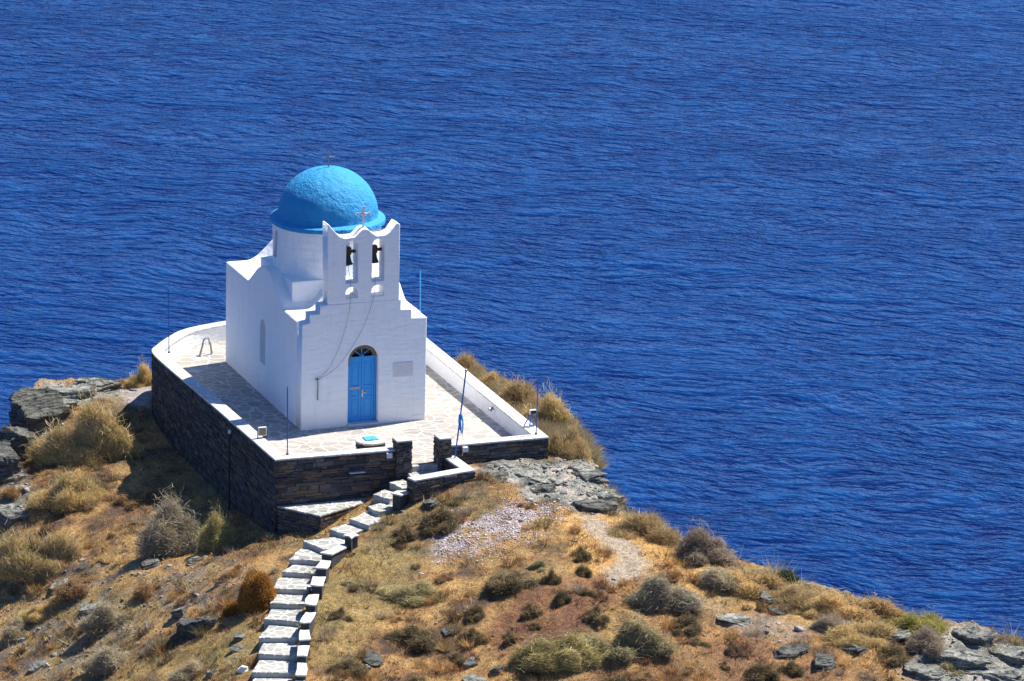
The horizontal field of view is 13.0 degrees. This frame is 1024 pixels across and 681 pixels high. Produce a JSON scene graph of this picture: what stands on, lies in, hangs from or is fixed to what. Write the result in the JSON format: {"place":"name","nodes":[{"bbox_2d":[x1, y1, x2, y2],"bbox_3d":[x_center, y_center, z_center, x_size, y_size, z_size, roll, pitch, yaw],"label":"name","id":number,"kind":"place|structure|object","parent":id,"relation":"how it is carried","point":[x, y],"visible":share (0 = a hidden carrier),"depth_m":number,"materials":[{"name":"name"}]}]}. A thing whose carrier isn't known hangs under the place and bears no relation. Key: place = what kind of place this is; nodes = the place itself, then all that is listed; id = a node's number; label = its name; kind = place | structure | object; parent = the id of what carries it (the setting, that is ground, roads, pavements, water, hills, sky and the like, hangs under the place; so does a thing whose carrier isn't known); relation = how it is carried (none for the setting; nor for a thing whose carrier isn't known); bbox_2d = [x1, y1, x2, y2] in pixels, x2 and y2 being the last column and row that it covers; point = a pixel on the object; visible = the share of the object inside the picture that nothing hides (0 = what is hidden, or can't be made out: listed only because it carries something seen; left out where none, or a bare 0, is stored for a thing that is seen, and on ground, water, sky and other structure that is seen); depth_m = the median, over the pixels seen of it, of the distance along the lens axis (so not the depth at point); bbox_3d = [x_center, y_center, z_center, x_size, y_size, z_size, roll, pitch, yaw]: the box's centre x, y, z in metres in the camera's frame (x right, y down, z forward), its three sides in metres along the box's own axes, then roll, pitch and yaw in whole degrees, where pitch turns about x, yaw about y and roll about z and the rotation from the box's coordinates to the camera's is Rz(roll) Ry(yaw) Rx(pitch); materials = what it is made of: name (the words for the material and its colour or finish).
{"place":"outdoors","nodes":[
{"label":"outdoors","id":0,"kind":"place"},
{"bbox_2d":[423,498,574,566],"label":"gravel","id":1,"kind":"structure","parent":0,"point":[507,528],"depth_m":136.57,"materials":[{"name":"gravel"}]},
{"bbox_2d":[0,0,1023,643],"bbox_3d":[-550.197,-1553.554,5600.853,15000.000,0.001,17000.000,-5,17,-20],"label":"sea","id":2,"kind":"structure","parent":0,"point":[744,278],"depth_m":282.50,"materials":[{"name":"liquid"}]},
{"bbox_2d":[0,378,1023,680],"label":"ground","id":3,"kind":"structure","parent":0,"point":[628,558],"depth_m":135.19,"materials":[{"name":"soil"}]},
{"bbox_2d":[0,441,21,476],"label":"rock","id":4,"kind":"object","parent":3,"relation":"on","point":[10,458],"visible":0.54,"depth_m":146.95,"materials":[{"name":"stone"}]},
{"bbox_2d":[1,483,24,497],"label":"dry tuft","id":5,"kind":"object","parent":3,"relation":"on","point":[11,492],"visible":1,"depth_m":145.78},
{"bbox_2d":[0,502,28,524],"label":"rock","id":6,"kind":"object","parent":3,"relation":"on","point":[11,513],"visible":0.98,"depth_m":144.88,"materials":[{"name":"stone"}]},
{"bbox_2d":[1,613,31,641],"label":"thorny bush","id":7,"kind":"object","parent":3,"relation":"on","point":[17,628],"visible":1,"depth_m":139.55,"materials":[{"name":"grey plant"}]},
{"bbox_2d":[0,426,39,458],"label":"rock","id":8,"kind":"object","parent":3,"relation":"on","point":[16,438],"visible":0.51,"depth_m":148.07,"materials":[{"name":"stone"}]},
{"bbox_2d":[13,602,50,622],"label":"bush","id":9,"kind":"object","parent":3,"relation":"on","point":[35,613],"visible":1,"depth_m":139.86,"materials":[{"name":"yellow plant"}]},
{"bbox_2d":[27,660,48,672],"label":"rock","id":10,"kind":"object","parent":3,"relation":"on","point":[34,667],"visible":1,"depth_m":137.19,"materials":[{"name":"stone"}]},
{"bbox_2d":[8,387,70,434],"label":"rock","id":11,"kind":"object","parent":3,"relation":"on","point":[33,409],"visible":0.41,"depth_m":149.62,"materials":[{"name":"stone"}]},
{"bbox_2d":[0,519,88,587],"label":"bush","id":12,"kind":"object","parent":3,"relation":"on","point":[31,558],"visible":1,"depth_m":141.81,"materials":[{"name":"grey plant"}]},
{"bbox_2d":[22,464,115,514],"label":"bush","id":13,"kind":"object","parent":3,"relation":"on","point":[69,491],"visible":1,"depth_m":144.69,"materials":[{"name":"grey plant"}]},
{"bbox_2d":[50,382,96,399],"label":"rock","id":14,"kind":"object","parent":3,"relation":"on","point":[67,392],"visible":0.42,"depth_m":151.68,"materials":[{"name":"stone"}]},
{"bbox_2d":[50,574,97,599],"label":"dry tuft","id":15,"kind":"object","parent":3,"relation":"on","point":[68,588],"visible":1,"depth_m":139.79,"materials":[{"name":"plant"}]},
{"bbox_2d":[22,376,150,466],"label":"bush","id":16,"kind":"object","parent":3,"relation":"on","point":[96,435],"visible":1,"depth_m":147.25,"materials":[{"name":"grey plant"}]},
{"bbox_2d":[78,602,96,618],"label":"rock","id":17,"kind":"object","parent":3,"relation":"on","point":[84,609],"visible":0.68,"depth_m":138.71,"materials":[{"name":"stone"}]},
{"bbox_2d":[73,377,124,391],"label":"rock","id":18,"kind":"object","parent":3,"relation":"on","point":[103,385],"visible":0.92,"depth_m":152.87,"materials":[{"name":"stone"}]},
{"bbox_2d":[73,596,130,636],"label":"thorny bush","id":19,"kind":"object","parent":3,"relation":"on","point":[103,618],"visible":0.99,"depth_m":136.94,"materials":[{"name":"grey plant"}]},
{"bbox_2d":[73,635,133,680],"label":"thorny bush","id":20,"kind":"object","parent":3,"relation":"on","point":[102,661],"visible":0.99,"depth_m":134.51,"materials":[{"name":"grey plant"}]},
{"bbox_2d":[97,491,151,509],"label":"dry tuft","id":21,"kind":"object","parent":3,"relation":"on","point":[131,503],"visible":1,"depth_m":144.37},
{"bbox_2d":[123,352,151,388],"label":"bush","id":22,"kind":"object","parent":3,"relation":"on","point":[143,378],"visible":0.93,"depth_m":153.13,"materials":[{"name":"yellow plant"}]},
{"bbox_2d":[130,578,164,598],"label":"dry tuft","id":23,"kind":"object","parent":3,"relation":"on","point":[144,589],"visible":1,"depth_m":137.77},
{"bbox_2d":[141,558,159,568],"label":"rock","id":24,"kind":"object","parent":3,"relation":"on","point":[148,563],"visible":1,"depth_m":139.38,"materials":[{"name":"stone"}]},
{"bbox_2d":[131,485,207,560],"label":"thorny bush","id":25,"kind":"object","parent":3,"relation":"on","point":[171,530],"visible":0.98,"depth_m":139.97,"materials":[{"name":"grey plant"}]},
{"bbox_2d":[170,606,186,618],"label":"rock","id":26,"kind":"object","parent":3,"relation":"on","point":[178,613],"visible":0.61,"depth_m":135.43,"materials":[{"name":"stone"}]},
{"bbox_2d":[166,654,203,680],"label":"thorny bush","id":27,"kind":"object","parent":3,"relation":"on","point":[181,674],"visible":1,"depth_m":131.78,"materials":[{"name":"grey plant"}]},
{"bbox_2d":[176,616,217,637],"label":"rock","id":28,"kind":"object","parent":3,"relation":"on","point":[183,625],"visible":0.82,"depth_m":133.94,"materials":[{"name":"stone"}]},
{"bbox_2d":[196,505,240,552],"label":"bush","id":29,"kind":"object","parent":3,"relation":"on","point":[217,533],"visible":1,"depth_m":139.33,"materials":[{"name":"green plant"}]},
{"bbox_2d":[222,602,240,616],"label":"cushion shrub","id":30,"kind":"object","parent":3,"relation":"on","point":[229,608],"visible":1,"depth_m":133.90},
{"bbox_2d":[236,567,276,614],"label":"cushion shrub","id":31,"kind":"object","parent":3,"relation":"on","point":[259,592],"visible":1,"depth_m":133.46,"materials":[{"name":"plant"}]},
{"bbox_2d":[277,498,368,534],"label":"stone ledge","id":32,"kind":"object","parent":3,"relation":"on","point":[312,517],"visible":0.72,"depth_m":138.81,"materials":[{"name":"stone"}]},
{"bbox_2d":[326,606,355,621],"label":"heather tuft","id":33,"kind":"object","parent":3,"relation":"on","point":[337,614],"visible":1,"depth_m":132.21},
{"bbox_2d":[252,470,438,680],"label":"stone stairway","id":34,"kind":"object","parent":3,"relation":"on","point":[281,652],"visible":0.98,"depth_m":133.81,"materials":[{"name":"stone"}]},
{"bbox_2d":[326,653,369,677],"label":"heather tuft","id":35,"kind":"object","parent":3,"relation":"on","point":[357,666],"visible":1,"depth_m":129.38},
{"bbox_2d":[151,321,548,534],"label":"terrace","id":36,"kind":"structure","parent":3,"relation":"on","point":[204,402],"depth_m":143.50,"materials":[{"name":"stone"}]},
{"bbox_2d":[228,430,232,510],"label":"drain pipe","id":37,"kind":"object","parent":36,"relation":"attached to","point":[229,432],"visible":1,"depth_m":142.30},
{"bbox_2d":[226,151,426,430],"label":"chapel","id":38,"kind":"structure","parent":36,"relation":"on","point":[289,303],"depth_m":144.30,"materials":[{"name":"paint"}]},
{"bbox_2d":[348,358,360,421],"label":"door leaf","id":39,"kind":"structure","parent":38,"relation":"in","point":[354,401],"depth_m":143.98,"materials":[{"name":"blue paint"}]},
{"bbox_2d":[360,357,373,420],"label":"door leaf","id":40,"kind":"structure","parent":38,"relation":"in","point":[367,364],"depth_m":144.12,"materials":[{"name":"blue paint"}]},
{"bbox_2d":[355,435,385,448],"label":"cistern","id":41,"kind":"object","parent":36,"relation":"on","point":[368,441],"visible":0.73,"depth_m":141.12,"materials":[{"name":"paint"}]},
{"bbox_2d":[340,579,378,589],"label":"bush","id":42,"kind":"object","parent":3,"relation":"on","point":[353,583],"visible":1,"depth_m":134.22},
{"bbox_2d":[363,652,382,666],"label":"rock","id":43,"kind":"object","parent":3,"relation":"on","point":[373,659],"visible":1,"depth_m":130.12,"materials":[{"name":"stone"}]},
{"bbox_2d":[390,519,420,544],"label":"heather tuft","id":44,"kind":"object","parent":3,"relation":"on","point":[406,533],"visible":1,"depth_m":136.43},
{"bbox_2d":[368,575,444,610],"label":"bush","id":45,"kind":"object","parent":3,"relation":"on","point":[411,595],"visible":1,"depth_m":133.62,"materials":[{"name":"plant"}]},
{"bbox_2d":[380,617,439,653],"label":"heather tuft","id":46,"kind":"object","parent":3,"relation":"on","point":[418,639],"visible":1,"depth_m":131.19,"materials":[{"name":"plant"}]},
{"bbox_2d":[418,503,462,536],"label":"heather tuft","id":47,"kind":"object","parent":3,"relation":"on","point":[432,521],"visible":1,"depth_m":136.74,"materials":[{"name":"plant"}]},
{"bbox_2d":[406,456,475,504],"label":"wall","id":48,"kind":"structure","parent":3,"relation":"on","point":[452,475],"depth_m":138.56,"materials":[{"name":"stone"}]},
{"bbox_2d":[454,369,466,457],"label":"flagpole","id":49,"kind":"object","parent":48,"relation":"on","point":[460,418],"visible":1,"depth_m":139.96,"materials":[{"name":"metal"}]},
{"bbox_2d":[435,569,454,583],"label":"dry tuft","id":50,"kind":"object","parent":3,"relation":"on","point":[443,577],"visible":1,"depth_m":134.27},
{"bbox_2d":[440,648,467,664],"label":"heather tuft","id":51,"kind":"object","parent":3,"relation":"on","point":[457,657],"visible":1,"depth_m":130.65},
{"bbox_2d":[453,623,485,644],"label":"heather tuft","id":52,"kind":"object","parent":3,"relation":"on","point":[472,634],"visible":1,"depth_m":131.25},
{"bbox_2d":[451,347,490,372],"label":"straw bush","id":53,"kind":"object","parent":3,"relation":"on","point":[466,359],"visible":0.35,"depth_m":151.92,"materials":[{"name":"grey plant"}]},
{"bbox_2d":[464,601,486,621],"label":"heather tuft","id":54,"kind":"object","parent":3,"relation":"on","point":[478,614],"visible":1,"depth_m":132.05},
{"bbox_2d":[475,369,510,387],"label":"straw bush","id":55,"kind":"object","parent":3,"relation":"on","point":[493,375],"visible":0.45,"depth_m":149.92,"materials":[{"name":"grey plant"}]},
{"bbox_2d":[481,459,533,469],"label":"rock","id":56,"kind":"object","parent":3,"relation":"on","point":[491,464],"visible":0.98,"depth_m":140.80,"materials":[{"name":"stone"}]},
{"bbox_2d":[501,630,518,645],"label":"heather tuft","id":57,"kind":"object","parent":3,"relation":"on","point":[512,638],"visible":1,"depth_m":131.00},
{"bbox_2d":[0,356,1022,680],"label":"scrub","id":58,"kind":"object","parent":3,"relation":"on","point":[224,600],"visible":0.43,"depth_m":135.66,"materials":[{"name":"brown plant"}]},
{"bbox_2d":[0,374,1023,680],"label":"dry scrub","id":59,"kind":"object","parent":3,"relation":"on","point":[418,546],"visible":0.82,"depth_m":135.21,"materials":[{"name":"brown plant"}]},
{"bbox_2d":[0,378,1023,680],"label":"rock outcrop","id":60,"kind":"object","parent":3,"relation":"on","point":[562,492],"visible":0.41,"depth_m":138.84,"materials":[{"name":"stone"}]},
{"bbox_2d":[482,566,550,595],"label":"heather tuft","id":61,"kind":"object","parent":3,"relation":"on","point":[509,582],"visible":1,"depth_m":132.88,"materials":[{"name":"plant"}]},
{"bbox_2d":[495,373,545,407],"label":"straw bush","id":62,"kind":"object","parent":3,"relation":"on","point":[515,390],"visible":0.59,"depth_m":147.69,"materials":[{"name":"grey plant"}]},
{"bbox_2d":[516,600,545,620],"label":"heather tuft","id":63,"kind":"object","parent":3,"relation":"on","point":[529,608],"visible":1,"depth_m":131.75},
{"bbox_2d":[510,469,566,485],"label":"rock","id":64,"kind":"object","parent":3,"relation":"on","point":[537,477],"visible":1,"depth_m":139.86,"materials":[{"name":"stone"}]},
{"bbox_2d":[529,483,555,493],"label":"rock","id":65,"kind":"object","parent":3,"relation":"on","point":[545,488],"visible":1,"depth_m":138.90,"materials":[{"name":"stone"}]},
{"bbox_2d":[526,557,558,571],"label":"bush","id":66,"kind":"object","parent":3,"relation":"on","point":[541,564],"visible":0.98,"depth_m":134.09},
{"bbox_2d":[518,378,576,426],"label":"bush","id":67,"kind":"object","parent":3,"relation":"on","point":[552,406],"visible":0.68,"depth_m":145.47,"materials":[{"name":"grey plant"}]},
{"bbox_2d":[539,564,562,585],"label":"heather tuft","id":68,"kind":"object","parent":3,"relation":"on","point":[553,578],"visible":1,"depth_m":133.04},
{"bbox_2d":[504,620,610,677],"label":"bush","id":69,"kind":"object","parent":3,"relation":"on","point":[568,653],"visible":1,"depth_m":129.98,"materials":[{"name":"green plant"}]},
{"bbox_2d":[552,585,572,606],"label":"heather tuft","id":70,"kind":"object","parent":3,"relation":"on","point":[560,598],"visible":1,"depth_m":132.01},
{"bbox_2d":[548,416,593,461],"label":"straw bush","id":71,"kind":"object","parent":3,"relation":"on","point":[571,446],"visible":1,"depth_m":142.19,"materials":[{"name":"grey plant"}]},
{"bbox_2d":[570,539,593,562],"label":"heather tuft","id":72,"kind":"object","parent":3,"relation":"on","point":[582,554],"visible":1,"depth_m":134.55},
{"bbox_2d":[575,559,592,577],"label":"heather tuft","id":73,"kind":"object","parent":3,"relation":"on","point":[582,569],"visible":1,"depth_m":133.55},
{"bbox_2d":[563,465,609,483],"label":"rock","id":74,"kind":"object","parent":3,"relation":"on","point":[586,474],"visible":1,"depth_m":140.66,"materials":[{"name":"stone"}]},
{"bbox_2d":[572,498,618,513],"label":"rock","id":75,"kind":"object","parent":3,"relation":"on","point":[594,505],"visible":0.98,"depth_m":138.12,"materials":[{"name":"stone"}]},
{"bbox_2d":[580,600,611,624],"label":"heather tuft","id":76,"kind":"object","parent":3,"relation":"on","point":[596,618],"visible":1,"depth_m":131.48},
{"bbox_2d":[592,489,624,505],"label":"rock","id":77,"kind":"object","parent":3,"relation":"on","point":[603,493],"visible":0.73,"depth_m":139.34,"materials":[{"name":"stone"}]},
{"bbox_2d":[574,609,681,662],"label":"bush","id":78,"kind":"object","parent":3,"relation":"on","point":[633,638],"visible":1,"depth_m":130.57,"materials":[{"name":"plant"}]},
{"bbox_2d":[606,667,655,680],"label":"dry tuft","id":79,"kind":"object","parent":3,"relation":"on","point":[640,676],"visible":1,"depth_m":129.81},
{"bbox_2d":[601,505,683,544],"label":"straw bush","id":80,"kind":"object","parent":3,"relation":"on","point":[654,528],"visible":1,"depth_m":136.52,"materials":[{"name":"grey plant"}]},
{"bbox_2d":[617,566,709,614],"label":"thorny bush","id":81,"kind":"object","parent":3,"relation":"on","point":[656,593],"visible":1,"depth_m":132.47,"materials":[{"name":"grey plant"}]},
{"bbox_2d":[670,610,704,635],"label":"heather tuft","id":82,"kind":"object","parent":3,"relation":"on","point":[692,627],"visible":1,"depth_m":131.90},
{"bbox_2d":[673,515,740,568],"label":"thorny bush","id":83,"kind":"object","parent":3,"relation":"on","point":[698,548],"visible":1,"depth_m":135.18,"materials":[{"name":"grey plant"}]},
{"bbox_2d":[688,561,741,591],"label":"thorny bush","id":84,"kind":"object","parent":3,"relation":"on","point":[714,578],"visible":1,"depth_m":133.85,"materials":[{"name":"grey plant"}]},
{"bbox_2d":[717,613,751,626],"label":"rock","id":85,"kind":"object","parent":3,"relation":"on","point":[740,620],"visible":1,"depth_m":132.50,"materials":[{"name":"stone"}]},
{"bbox_2d":[697,564,790,600],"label":"straw bush","id":86,"kind":"object","parent":3,"relation":"on","point":[753,586],"visible":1,"depth_m":134.03,"materials":[{"name":"grey plant"}]},
{"bbox_2d":[744,657,781,680],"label":"heather tuft","id":87,"kind":"object","parent":3,"relation":"on","point":[760,673],"visible":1,"depth_m":130.20,"materials":[{"name":"plant"}]},
{"bbox_2d":[777,566,800,584],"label":"mastic shrub","id":88,"kind":"object","parent":3,"relation":"on","point":[785,572],"visible":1,"depth_m":134.74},
{"bbox_2d":[758,581,820,612],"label":"straw bush","id":89,"kind":"object","parent":3,"relation":"on","point":[790,595],"visible":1,"depth_m":133.63,"materials":[{"name":"grey plant"}]},
{"bbox_2d":[775,655,805,677],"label":"heather tuft","id":90,"kind":"object","parent":3,"relation":"on","point":[795,671],"visible":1,"depth_m":130.54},
{"bbox_2d":[773,643,811,658],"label":"rock","id":91,"kind":"object","parent":3,"relation":"on","point":[787,650],"visible":1,"depth_m":131.29,"materials":[{"name":"stone"}]},
{"bbox_2d":[789,598,830,618],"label":"bush","id":92,"kind":"object","parent":3,"relation":"on","point":[811,612],"visible":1,"depth_m":133.26,"materials":[{"name":"grey plant"}]},
{"bbox_2d":[812,652,835,670],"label":"rock","id":93,"kind":"object","parent":3,"relation":"on","point":[822,661],"visible":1,"depth_m":130.79,"materials":[{"name":"stone"}]},
{"bbox_2d":[808,611,854,632],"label":"thorny bush","id":94,"kind":"object","parent":3,"relation":"on","point":[822,623],"visible":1,"depth_m":132.40,"materials":[{"name":"grey plant"}]},
{"bbox_2d":[788,585,911,623],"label":"straw bush","id":95,"kind":"object","parent":3,"relation":"on","point":[863,611],"visible":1,"depth_m":133.24,"materials":[{"name":"grey plant"}]},
{"bbox_2d":[841,643,867,654],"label":"rock","id":96,"kind":"object","parent":3,"relation":"on","point":[858,648],"visible":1,"depth_m":131.38,"materials":[{"name":"stone"}]},
{"bbox_2d":[818,616,901,651],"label":"bush","id":97,"kind":"object","parent":3,"relation":"on","point":[852,632],"visible":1,"depth_m":131.97,"materials":[{"name":"grey plant"}]},
{"bbox_2d":[872,640,910,667],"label":"heather tuft","id":98,"kind":"object","parent":3,"relation":"on","point":[898,653],"visible":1,"depth_m":131.24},
{"bbox_2d":[884,628,911,640],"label":"rock","id":99,"kind":"object","parent":3,"relation":"on","point":[903,634],"visible":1,"depth_m":132.09,"materials":[{"name":"stone"}]},
{"bbox_2d":[881,605,951,637],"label":"bush","id":100,"kind":"object","parent":3,"relation":"on","point":[910,622],"visible":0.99,"depth_m":132.61,"materials":[{"name":"plant"}]},
{"bbox_2d":[904,662,945,680],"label":"rock","id":101,"kind":"object","parent":3,"relation":"on","point":[932,672],"visible":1,"depth_m":130.66,"materials":[{"name":"stone"}]},
{"bbox_2d":[902,623,948,660],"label":"thorny bush","id":102,"kind":"object","parent":3,"relation":"on","point":[928,640],"visible":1,"depth_m":131.57,"materials":[{"name":"grey plant"}]},
{"bbox_2d":[939,660,964,675],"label":"bush","id":103,"kind":"object","parent":3,"relation":"on","point":[950,668],"visible":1,"depth_m":131.03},
{"bbox_2d":[935,648,992,668],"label":"rock","id":104,"kind":"object","parent":3,"relation":"on","point":[963,659],"visible":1,"depth_m":131.21,"materials":[{"name":"stone"}]},
{"bbox_2d":[951,628,997,646],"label":"rock","id":105,"kind":"object","parent":3,"relation":"on","point":[977,636],"visible":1,"depth_m":132.33,"materials":[{"name":"stone"}]},
{"bbox_2d":[966,665,1023,680],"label":"rock","id":106,"kind":"object","parent":3,"relation":"on","point":[997,673],"visible":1,"depth_m":130.94,"materials":[{"name":"stone"}]},
{"bbox_2d":[987,644,1023,664],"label":"rock","id":107,"kind":"object","parent":3,"relation":"on","point":[1012,655],"visible":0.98,"depth_m":131.89,"materials":[{"name":"stone"}]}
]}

